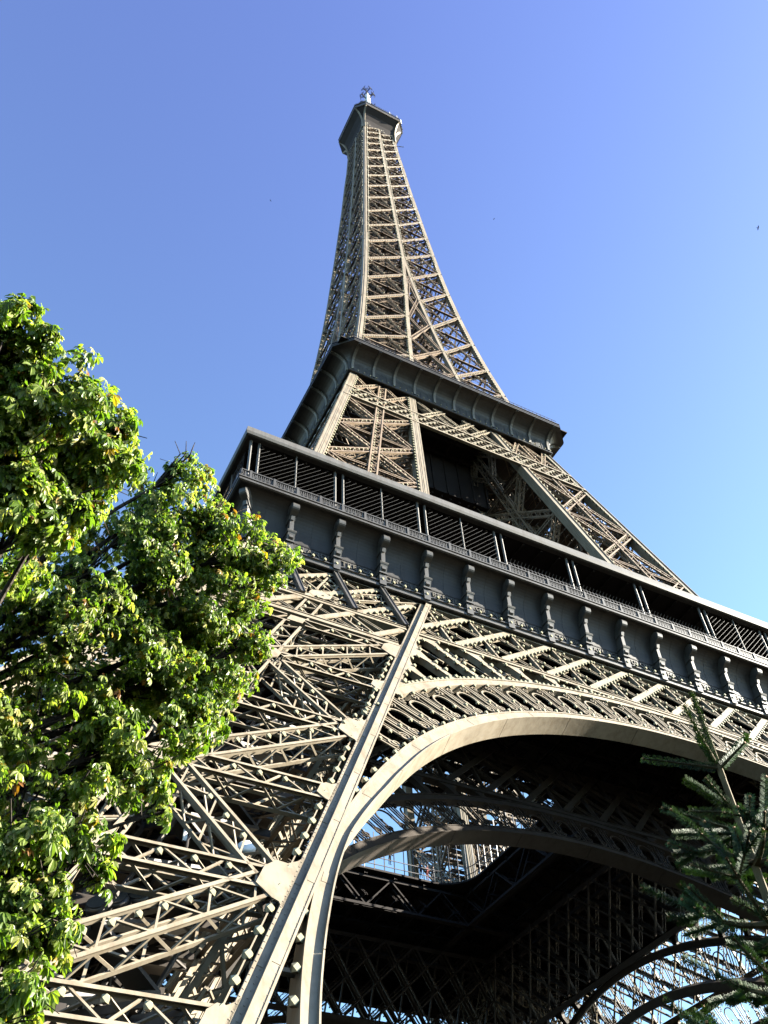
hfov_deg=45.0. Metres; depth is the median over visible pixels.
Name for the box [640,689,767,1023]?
young fir
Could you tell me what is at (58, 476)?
chestnut tree
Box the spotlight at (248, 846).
[237,840,255,855]
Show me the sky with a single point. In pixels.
(615, 292)
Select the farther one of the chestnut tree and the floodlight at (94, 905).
the floodlight at (94, 905)
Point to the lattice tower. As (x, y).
(472, 607)
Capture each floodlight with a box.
[78,895,111,918]
[108,891,131,909]
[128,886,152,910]
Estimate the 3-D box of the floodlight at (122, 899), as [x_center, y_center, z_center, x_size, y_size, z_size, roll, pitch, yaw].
[-8.681,12.907,30.133,0.920,0.956,0.770,-3,-78,-1]
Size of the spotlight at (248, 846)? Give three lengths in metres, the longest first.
1.506 x 0.718 x 0.480 m
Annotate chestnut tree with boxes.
[0,292,304,1023]
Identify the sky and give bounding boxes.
[0,0,767,1023]
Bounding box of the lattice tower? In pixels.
[0,85,767,1023]

